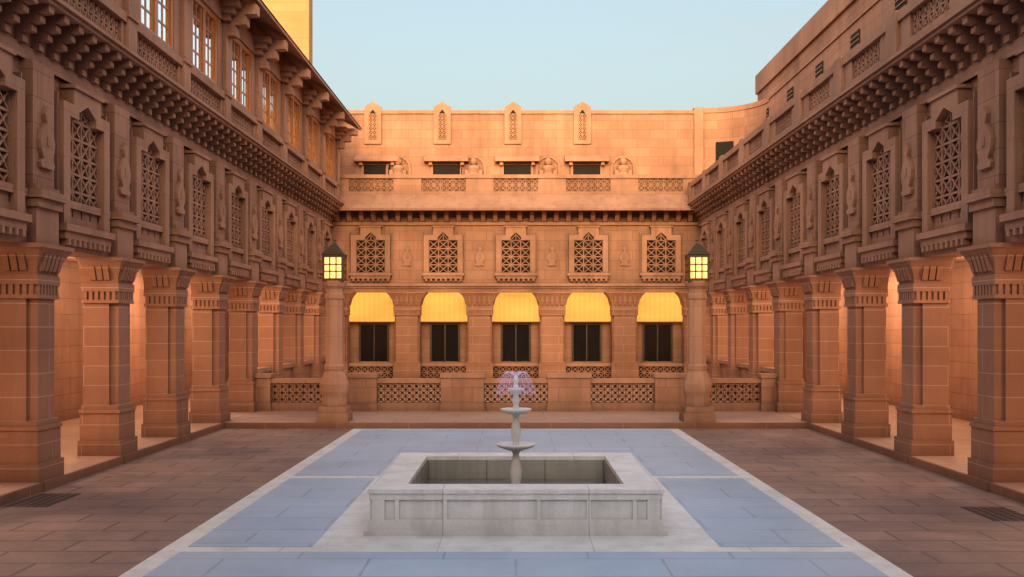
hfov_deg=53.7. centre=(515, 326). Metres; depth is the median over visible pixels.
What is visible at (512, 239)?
wall
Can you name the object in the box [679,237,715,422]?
lamp post
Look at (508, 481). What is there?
fountain water
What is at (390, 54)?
sky
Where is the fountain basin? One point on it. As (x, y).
(625, 500)
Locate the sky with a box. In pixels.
[313,0,827,109]
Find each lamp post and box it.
[316,237,352,422]
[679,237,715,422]
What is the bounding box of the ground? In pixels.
[0,384,1023,576]
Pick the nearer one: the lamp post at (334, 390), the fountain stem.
the fountain stem
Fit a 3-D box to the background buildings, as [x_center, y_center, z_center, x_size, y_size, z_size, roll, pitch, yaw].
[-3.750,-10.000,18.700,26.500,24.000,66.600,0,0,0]
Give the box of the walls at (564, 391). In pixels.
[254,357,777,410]
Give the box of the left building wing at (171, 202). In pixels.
[0,0,361,495]
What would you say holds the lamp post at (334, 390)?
on the ground
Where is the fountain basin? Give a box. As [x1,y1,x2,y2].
[364,453,667,535]
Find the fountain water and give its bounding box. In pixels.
[424,479,606,483]
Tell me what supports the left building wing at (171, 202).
on the ground
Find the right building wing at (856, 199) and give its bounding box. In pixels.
[687,0,1023,492]
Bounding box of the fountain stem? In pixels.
[497,376,534,483]
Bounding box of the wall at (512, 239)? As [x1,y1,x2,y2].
[257,102,702,377]
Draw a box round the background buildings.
[262,0,769,169]

